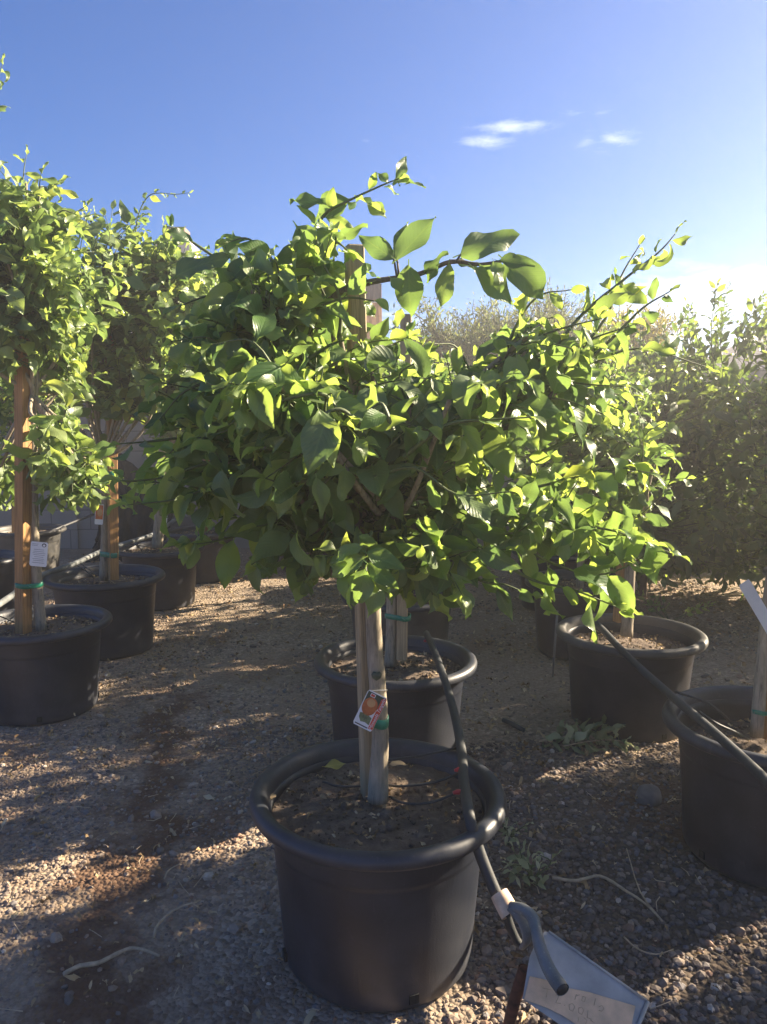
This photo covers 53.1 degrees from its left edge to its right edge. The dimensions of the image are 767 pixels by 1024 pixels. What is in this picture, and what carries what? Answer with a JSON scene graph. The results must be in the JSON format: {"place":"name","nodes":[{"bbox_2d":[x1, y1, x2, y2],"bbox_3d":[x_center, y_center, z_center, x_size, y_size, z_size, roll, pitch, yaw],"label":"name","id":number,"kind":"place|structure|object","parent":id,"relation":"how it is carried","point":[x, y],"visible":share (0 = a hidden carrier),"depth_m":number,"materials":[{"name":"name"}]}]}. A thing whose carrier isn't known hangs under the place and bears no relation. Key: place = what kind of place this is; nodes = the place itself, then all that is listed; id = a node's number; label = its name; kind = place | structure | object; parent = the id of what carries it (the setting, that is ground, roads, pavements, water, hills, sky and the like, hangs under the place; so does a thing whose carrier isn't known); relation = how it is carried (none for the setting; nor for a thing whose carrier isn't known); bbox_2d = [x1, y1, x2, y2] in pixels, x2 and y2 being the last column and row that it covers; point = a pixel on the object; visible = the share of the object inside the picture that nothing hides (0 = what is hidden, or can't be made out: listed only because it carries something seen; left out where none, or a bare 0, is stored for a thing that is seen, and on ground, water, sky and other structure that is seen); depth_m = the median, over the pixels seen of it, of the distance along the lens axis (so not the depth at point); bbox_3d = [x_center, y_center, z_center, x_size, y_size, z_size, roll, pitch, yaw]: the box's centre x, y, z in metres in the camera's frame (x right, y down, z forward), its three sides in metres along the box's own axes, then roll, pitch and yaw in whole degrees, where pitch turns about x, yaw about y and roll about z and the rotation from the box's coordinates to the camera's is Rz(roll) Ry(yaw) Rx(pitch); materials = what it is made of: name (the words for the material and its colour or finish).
{"place":"outdoors","nodes":[
{"label":"outdoors","id":0,"kind":"place"},
{"bbox_2d":[83,227,381,365],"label":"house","id":1,"kind":"structure","parent":0,"point":[374,291],"depth_m":11.71,"materials":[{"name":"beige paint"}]},
{"bbox_2d":[0,548,766,1023],"bbox_3d":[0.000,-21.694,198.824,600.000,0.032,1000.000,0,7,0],"label":"ground","id":2,"kind":"structure","parent":0,"point":[152,980],"depth_m":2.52,"materials":[{"name":"gravel"}]},
{"bbox_2d":[0,549,14,610],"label":"nursery pot","id":3,"kind":"object","parent":2,"relation":"on","point":[7,572],"visible":0.81,"depth_m":5.10,"materials":[{"name":"black plastic"}]},
{"bbox_2d":[0,377,39,446],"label":"citrus tree","id":4,"kind":"object","parent":3,"relation":"in","point":[6,408],"visible":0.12,"depth_m":5.03,"materials":[{"name":"green plant"}]},
{"bbox_2d":[0,523,66,578],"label":"nursery pot","id":5,"kind":"object","parent":2,"relation":"on","point":[49,535],"visible":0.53,"depth_m":6.44,"materials":[{"name":"plastic"}]},
{"bbox_2d":[11,393,13,532],"bbox_3d":[-3.062,-0.471,6.388,0.050,1.368,0.050,3,7,0],"label":"wooden stake","id":6,"kind":"object","parent":5,"relation":"in","point":[12,507],"depth_m":6.42,"materials":[{"name":"orange wood"}]},
{"bbox_2d":[0,381,79,448],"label":"citrus tree","id":7,"kind":"object","parent":5,"relation":"on","point":[53,408],"visible":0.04,"depth_m":6.36,"materials":[{"name":"green plant"}]},
{"bbox_2d":[52,513,93,529],"bbox_3d":[-2.758,0.117,6.662,0.047,0.147,0.653,3,7,22],"label":"thin pipe","id":8,"kind":"object","parent":5,"relation":"on","point":[79,519],"visible":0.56,"depth_m":6.77,"materials":[{"name":"white plastic"}]},
{"bbox_2d":[0,604,112,726],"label":"nursery pot","id":9,"kind":"object","parent":2,"relation":"on","point":[50,675],"visible":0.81,"depth_m":3.32,"materials":[{"name":"black plastic"}]},
{"bbox_2d":[14,336,31,633],"bbox_3d":[-1.579,-0.193,3.365,0.053,1.468,0.052,3,4,24],"label":"wooden stake","id":10,"kind":"object","parent":9,"relation":"on","point":[22,532],"visible":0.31,"depth_m":3.36,"materials":[{"name":"orange wood"}]},
{"bbox_2d":[15,580,42,588],"bbox_3d":[-1.571,0.322,3.401,0.108,0.028,0.085,0,7,0],"label":"tie tape","id":11,"kind":"object","parent":10,"relation":"attached to","point":[28,586],"visible":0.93,"depth_m":3.37,"materials":[{"name":"green plastic"}]},
{"bbox_2d":[0,53,129,631],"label":"citrus tree","id":12,"kind":"object","parent":9,"relation":"on","point":[47,308],"visible":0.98,"depth_m":3.22,"materials":[{"name":"green plant"}]},
{"bbox_2d":[29,541,47,566],"bbox_3d":[-1.496,0.183,3.333,0.082,0.115,0.008,0,7,0],"label":"plant tag","id":13,"kind":"object","parent":12,"relation":"attached to","point":[38,553],"visible":1,"depth_m":3.33,"materials":[{"name":"white paper"}]},
{"bbox_2d":[42,564,164,660],"bbox_3d":[-1.595,0.572,4.426,0.666,0.440,0.656,0,7,0],"label":"nursery pot","id":14,"kind":"object","parent":2,"relation":"on","point":[127,600],"visible":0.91,"depth_m":4.25,"materials":[{"name":"black plastic"}]},
{"bbox_2d":[105,326,118,579],"bbox_3d":[-1.521,-0.425,4.300,0.050,1.626,0.050,-2,7,-33],"label":"wooden stake","id":15,"kind":"object","parent":14,"relation":"in","point":[113,544],"visible":0.4,"depth_m":4.33,"materials":[{"name":"orange wood"}]},
{"bbox_2d":[100,551,116,557],"bbox_3d":[-1.561,0.240,4.381,0.113,0.036,0.075,4,8,32],"label":"tie tape","id":16,"kind":"object","parent":15,"relation":"attached to","point":[107,554],"visible":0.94,"depth_m":4.35,"materials":[{"name":"green plastic"}]},
{"bbox_2d":[45,189,221,580],"bbox_3d":[-1.391,-0.668,4.253,1.392,2.143,1.034,0,7,0],"label":"citrus tree","id":17,"kind":"object","parent":14,"relation":"on","point":[152,292],"visible":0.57,"depth_m":4.06,"materials":[{"name":"green plant"}]},
{"bbox_2d":[95,504,103,524],"bbox_3d":[-1.595,0.013,4.310,0.055,0.118,0.010,0,7,0],"label":"plant tag","id":18,"kind":"object","parent":17,"relation":"attached to","point":[99,513],"visible":0.94,"depth_m":4.31,"materials":[{"name":"white plastic"}]},
{"bbox_2d":[63,946,159,976],"bbox_3d":[-0.662,1.088,1.874,0.222,0.013,0.056,-2,7,-19],"label":"dry twig","id":19,"kind":"object","parent":2,"relation":"on","point":[90,964],"visible":0.99,"depth_m":1.87,"materials":[{"name":"wood"}]},
{"bbox_2d":[85,453,172,562],"bbox_3d":[-2.446,-0.053,7.373,0.759,1.067,0.589,0,7,0],"label":"shade cloth","id":20,"kind":"object","parent":2,"relation":"on","point":[140,523],"visible":0.33,"depth_m":7.45,"materials":[{"name":"fabric"}]},
{"bbox_2d":[119,541,203,610],"bbox_3d":[-1.607,0.456,5.539,0.621,0.415,0.626,0,7,0],"label":"nursery pot","id":21,"kind":"object","parent":2,"relation":"on","point":[175,587],"visible":0.7,"depth_m":5.35,"materials":[{"name":"black plastic"}]},
{"bbox_2d":[0,514,188,627],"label":"drip hose","id":22,"kind":"object","parent":21,"relation":"on","point":[7,598],"visible":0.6,"depth_m":4.65,"materials":[{"name":"plastic"}]},
{"bbox_2d":[140,248,273,547],"bbox_3d":[-1.225,-0.745,5.345,1.307,2.033,1.030,0,7,0],"label":"citrus tree","id":23,"kind":"object","parent":21,"relation":"on","point":[157,538],"depth_m":5.45,"materials":[{"name":"green plant"}]},
{"bbox_2d":[164,863,180,878],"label":"dry twig","id":24,"kind":"object","parent":2,"relation":"on","point":[170,869],"visible":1,"depth_m":2.23,"materials":[{"name":"wood"}]},
{"bbox_2d":[153,900,200,937],"bbox_3d":[-0.552,1.068,2.028,0.046,0.013,0.166,5,8,37],"label":"dry twig","id":25,"kind":"object","parent":2,"relation":"on","point":[162,919],"visible":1,"depth_m":2.03,"materials":[{"name":"wood"}]},
{"bbox_2d":[164,525,232,583],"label":"nursery pot","id":26,"kind":"object","parent":2,"relation":"on","point":[206,572],"visible":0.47,"depth_m":6.22,"materials":[{"name":"black plastic"}]},
{"bbox_2d":[280,548,331,571],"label":"nursery pot","id":27,"kind":"object","parent":2,"relation":"on","point":[284,568],"visible":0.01,"depth_m":6.70,"materials":[{"name":"black plastic"}]},
{"bbox_2d":[249,737,506,1012],"bbox_3d":[-0.014,0.877,1.901,0.623,0.415,0.624,0,7,0],"label":"nursery pot","id":28,"kind":"object","parent":2,"relation":"on","point":[377,904],"visible":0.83,"depth_m":1.72,"materials":[{"name":"black plastic"}]},
{"bbox_2d":[322,759,345,769],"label":"fallen leaf","id":29,"kind":"object","parent":28,"relation":"on","point":[334,764],"visible":1,"depth_m":2.07,"materials":[{"name":"green plant"}]},
{"bbox_2d":[344,244,371,797],"bbox_3d":[-0.051,0.051,1.850,0.041,1.340,0.041,-4,7,-17],"label":"wooden stake","id":30,"kind":"object","parent":28,"relation":"in","point":[356,309],"visible":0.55,"depth_m":1.86,"materials":[{"name":"brown wood"}]},
{"bbox_2d":[390,760,406,765],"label":"fallen leaf","id":31,"kind":"object","parent":28,"relation":"on","point":[395,763],"visible":0.95,"depth_m":2.08,"materials":[{"name":"beige plant"}]},
{"bbox_2d":[98,156,720,804],"bbox_3d":[0.112,-0.038,1.759,1.442,1.507,0.851,-2,7,-15],"label":"citrus tree","id":32,"kind":"object","parent":28,"relation":"on","point":[284,432],"visible":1,"depth_m":1.60,"materials":[{"name":"green plant"}]},
{"bbox_2d":[353,690,386,731],"bbox_3d":[-0.031,0.469,1.846,0.082,0.102,0.061,0,7,0],"label":"plant tag","id":33,"kind":"object","parent":32,"relation":"attached to","point":[369,710],"visible":1,"depth_m":1.82,"materials":[{"name":"multicoloured plastic"}]},
{"bbox_2d":[371,671,381,680],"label":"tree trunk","id":34,"kind":"object","parent":32,"relation":"attached to","point":[376,676],"visible":1,"depth_m":1.82,"materials":[{"name":"wood"}]},
{"bbox_2d":[374,716,388,729],"bbox_3d":[-0.022,0.503,1.882,0.046,0.030,0.102,-3,7,-25],"label":"tie tape","id":35,"kind":"object","parent":32,"relation":"attached to","point":[381,724],"visible":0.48,"depth_m":1.84,"materials":[{"name":"green plastic"}]},
{"bbox_2d":[322,630,568,995],"bbox_3d":[0.043,0.717,2.260,0.454,0.280,1.707,-1,7,-6],"label":"drip hose","id":36,"kind":"object","parent":28,"relation":"on","point":[523,915],"visible":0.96,"depth_m":1.65,"materials":[{"name":"black plastic"}]},
{"bbox_2d":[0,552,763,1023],"bbox_3d":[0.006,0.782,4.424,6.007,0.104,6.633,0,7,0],"label":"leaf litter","id":37,"kind":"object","parent":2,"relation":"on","point":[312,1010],"visible":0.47,"depth_m":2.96,"materials":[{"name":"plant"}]},
{"bbox_2d":[0,369,766,548],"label":"block wall","id":38,"kind":"structure","parent":2,"relation":"on","point":[81,534],"depth_m":7.95,"materials":[{"name":"concrete"}]},
{"bbox_2d":[314,635,476,747],"bbox_3d":[0.045,0.755,2.956,0.622,0.415,0.626,0,7,0],"label":"nursery pot","id":39,"kind":"object","parent":2,"relation":"on","point":[418,707],"visible":0.59,"depth_m":2.79,"materials":[{"name":"black plastic"}]},
{"bbox_2d":[396,314,411,659],"bbox_3d":[0.076,-0.082,2.870,0.042,1.286,0.041,1,5,3],"label":"wooden stake","id":40,"kind":"object","parent":39,"relation":"in","point":[402,640],"visible":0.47,"depth_m":2.89,"materials":[{"name":"brown wood"}]},
{"bbox_2d":[311,345,536,666],"bbox_3d":[0.122,-0.011,2.908,0.947,1.201,0.735,0,7,0],"label":"citrus tree","id":41,"kind":"object","parent":39,"relation":"on","point":[390,660],"visible":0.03,"depth_m":2.90,"materials":[{"name":"green plant"}]},
{"bbox_2d":[385,612,410,621],"bbox_3d":[0.056,0.396,2.918,0.101,0.026,0.068,5,8,34],"label":"tie tape","id":42,"kind":"object","parent":41,"relation":"attached to","point":[398,618],"visible":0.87,"depth_m":2.89,"materials":[{"name":"green plastic"}]},
{"bbox_2d":[341,590,450,640],"bbox_3d":[0.090,0.628,4.048,0.629,0.415,0.618,0,7,0],"label":"nursery pot","id":43,"kind":"object","parent":2,"relation":"on","point":[434,623],"visible":0.18,"depth_m":3.82,"materials":[{"name":"plastic"}]},
{"bbox_2d":[375,333,450,374],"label":"citrus tree","id":44,"kind":"object","parent":43,"relation":"on","point":[423,341],"depth_m":3.58,"materials":[{"name":"green plant"}]},
{"bbox_2d":[389,285,615,368],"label":"palo verde tree","id":45,"kind":"object","parent":2,"relation":"on","point":[477,335],"visible":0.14,"depth_m":9.03,"materials":[{"name":"green plant"}]},
{"bbox_2d":[502,718,524,732],"bbox_3d":[0.553,0.905,3.264,0.024,0.020,0.133,-4,8,-30],"label":"hose scrap","id":46,"kind":"object","parent":2,"relation":"on","point":[514,725],"visible":1,"depth_m":3.25,"materials":[{"name":"black plastic"}]},
{"bbox_2d":[503,964,527,1023],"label":"rusty pipe","id":47,"kind":"object","parent":2,"relation":"on","point":[514,1002],"visible":0.89,"depth_m":1.57,"materials":[{"name":"metal"}]},
{"bbox_2d":[523,931,649,1023],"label":"sign","id":48,"kind":"object","parent":47,"relation":"attached to","point":[596,994],"visible":0.97,"depth_m":1.51,"materials":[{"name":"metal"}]},
{"bbox_2d":[499,817,533,846],"bbox_3d":[0.386,0.983,2.418,0.108,0.107,0.160,-3,7,-22],"label":"weed","id":49,"kind":"object","parent":2,"relation":"on","point":[507,832],"visible":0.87,"depth_m":2.37,"materials":[{"name":"green plant"}]},
{"bbox_2d":[500,886,541,917],"bbox_3d":[0.356,1.047,2.088,0.011,0.008,0.204,-5,8,-36],"label":"dry twig","id":50,"kind":"object","parent":2,"relation":"on","point":[518,899],"visible":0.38,"depth_m":2.08,"materials":[{"name":"wood"}]},
{"bbox_2d":[501,837,561,889],"bbox_3d":[0.405,1.009,2.185,0.175,0.113,0.176,3,7,27],"label":"weed","id":51,"kind":"object","parent":2,"relation":"on","point":[523,863],"visible":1,"depth_m":2.17,"materials":[{"name":"green plant"}]},
{"bbox_2d":[512,546,590,611],"bbox_3d":[1.219,0.467,5.440,0.621,0.415,0.626,0,7,0],"label":"nursery pot","id":52,"kind":"object","parent":2,"relation":"on","point":[571,562],"visible":0.22,"depth_m":5.21,"materials":[{"name":"black plastic"}]},
{"bbox_2d":[501,326,632,555],"bbox_3d":[1.254,-0.453,5.326,1.026,1.556,1.020,6,9,40],"label":"citrus tree","id":53,"kind":"object","parent":52,"relation":"on","point":[607,378],"visible":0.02,"depth_m":4.95,"materials":[{"name":"green plant"}]},
{"bbox_2d":[551,611,557,676],"bbox_3d":[0.876,0.678,3.925,0.027,0.352,0.012,0,7,0],"label":"metal rod","id":54,"kind":"object","parent":2,"relation":"on","point":[554,648],"visible":0.95,"depth_m":3.92,"materials":[{"name":"grey metal"}]},
{"bbox_2d":[512,277,602,348],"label":"palo verde tree","id":55,"kind":"object","parent":2,"relation":"on","point":[547,298],"visible":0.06,"depth_m":9.12,"materials":[{"name":"green plant"}]},
{"bbox_2d":[525,569,637,660],"bbox_3d":[1.120,0.588,4.398,0.625,0.415,0.623,0,7,0],"label":"nursery pot","id":56,"kind":"object","parent":2,"relation":"on","point":[545,624],"visible":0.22,"depth_m":4.25,"materials":[{"name":"black plastic"}]},
{"bbox_2d":[504,361,676,587],"bbox_3d":[1.108,-0.230,4.305,0.997,1.348,0.958,0,7,0],"label":"citrus tree","id":57,"kind":"object","parent":56,"relation":"on","point":[638,377],"visible":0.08,"depth_m":4.19,"materials":[{"name":"green plant"}]},
{"bbox_2d":[539,714,640,754],"bbox_3d":[0.810,0.910,3.110,0.396,0.158,0.273,0,7,0],"label":"cut branch","id":58,"kind":"object","parent":2,"relation":"on","point":[585,732],"visible":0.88,"depth_m":3.05,"materials":[{"name":"green plant"}]},
{"bbox_2d":[552,848,662,921],"bbox_3d":[0.608,1.041,2.156,0.258,0.012,0.340,0,7,0],"label":"dry twig","id":59,"kind":"object","parent":2,"relation":"on","point":[648,905],"visible":1,"depth_m":2.17,"materials":[{"name":"brown wood"}]},
{"bbox_2d":[556,613,708,743],"bbox_3d":[1.060,0.712,3.323,0.622,0.415,0.625,0,7,0],"label":"nursery pot","id":60,"kind":"object","parent":2,"relation":"on","point":[611,682],"visible":0.84,"depth_m":3.13,"materials":[{"name":"black plastic"}]},
{"bbox_2d":[530,347,695,636],"bbox_3d":[0.892,-0.080,3.325,0.721,1.221,0.800,0,7,0],"label":"citrus tree","id":61,"kind":"object","parent":60,"relation":"on","point":[640,445],"visible":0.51,"depth_m":3.17,"materials":[{"name":"green plant"}]},
{"bbox_2d":[613,524,624,622],"bbox_3d":[1.030,0.234,3.309,0.040,0.488,0.040,-1,7,-20],"label":"wooden stake","id":62,"kind":"object","parent":60,"relation":"in","point":[617,615],"visible":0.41,"depth_m":3.31,"materials":[{"name":"orange wood"}]},
{"bbox_2d":[586,294,695,368],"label":"palo verde tree","id":63,"kind":"object","parent":2,"relation":"on","point":[658,329],"visible":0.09,"depth_m":8.48,"materials":[{"name":"green plant"}]},
{"bbox_2d":[635,784,661,806],"bbox_3d":[0.920,0.981,2.661,0.085,0.074,0.095,4,8,30],"label":"rock","id":64,"kind":"object","parent":2,"relation":"on","point":[646,794],"visible":0.95,"depth_m":2.63,"materials":[{"name":"grey stone"}]},
{"bbox_2d":[624,936,673,954],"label":"dry twig","id":65,"kind":"object","parent":2,"relation":"on","point":[645,951],"visible":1,"depth_m":1.88,"materials":[{"name":"wood"}]},
{"bbox_2d":[546,302,765,596],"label":"dense citrus tree","id":66,"kind":"object","parent":2,"relation":"on","point":[665,371],"visible":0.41,"depth_m":5.31,"materials":[{"name":"green plant"}]},
{"bbox_2d":[635,590,715,620],"bbox_3d":[1.889,0.632,5.032,0.228,0.192,0.521,-5,8,-37],"label":"weed","id":67,"kind":"object","parent":2,"relation":"on","point":[652,609],"visible":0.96,"depth_m":5.03,"materials":[{"name":"green plant"}]},
{"bbox_2d":[623,333,755,528],"bbox_3d":[2.495,-0.532,6.973,1.927,2.104,1.843,0,7,0],"label":"dense citrus tree","id":68,"kind":"object","parent":2,"relation":"on","point":[679,366],"depth_m":6.57,"materials":[{"name":"green plant"}]},
{"bbox_2d":[662,685,766,888],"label":"nursery pot","id":69,"kind":"object","parent":2,"relation":"on","point":[724,807],"visible":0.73,"depth_m":2.21,"materials":[{"name":"black plastic"}]},
{"bbox_2d":[594,620,766,789],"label":"drip hose","id":70,"kind":"object","parent":69,"relation":"on","point":[753,768],"visible":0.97,"depth_m":2.27,"materials":[{"name":"black plastic"}]},
{"bbox_2d":[749,571,766,737],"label":"citrus tree","id":71,"kind":"object","parent":69,"relation":"on","point":[758,701],"visible":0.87,"depth_m":2.30,"materials":[{"name":"brown plant"}]},
{"bbox_2d":[739,579,766,632],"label":"plant tag","id":72,"kind":"object","parent":71,"relation":"attached to","point":[753,598],"visible":1,"depth_m":2.16,"materials":[{"name":"white plastic"}]},
{"bbox_2d":[762,695,766,739],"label":"wooden stake","id":73,"kind":"object","parent":69,"relation":"in","point":[765,730],"visible":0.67,"depth_m":2.33,"materials":[{"name":"orange wood"}]},
{"bbox_2d":[751,709,766,715],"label":"tie tape","id":74,"kind":"object","parent":73,"relation":"attached to","point":[758,712],"visible":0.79,"depth_m":2.31,"materials":[{"name":"green plastic"}]},
{"bbox_2d":[664,276,766,600],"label":"dense citrus tree","id":75,"kind":"object","parent":2,"relation":"on","point":[742,410],"visible":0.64,"depth_m":5.29,"materials":[{"name":"green plant"}]},
{"bbox_2d":[762,566,766,575],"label":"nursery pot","id":76,"kind":"object","parent":2,"relation":"on","point":[764,569],"visible":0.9,"depth_m":4.66,"materials":[{"name":"black plastic"}]},
{"bbox_2d":[750,348,766,499],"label":"citrus tree","id":77,"kind":"object","parent":76,"relation":"on","point":[760,472],"visible":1,"depth_m":4.58,"materials":[{"name":"green plant"}]},
{"bbox_2d":[0,0,766,360],"label":"sky","id":78,"kind":"structure","parent":0,"point":[583,129],"materials":[{"name":"blue"}]},
{"bbox_2d":[707,335,766,368],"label":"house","id":79,"kind":"structure","parent":0,"point":[732,351],"depth_m":19.73,"materials":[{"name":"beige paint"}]}
]}

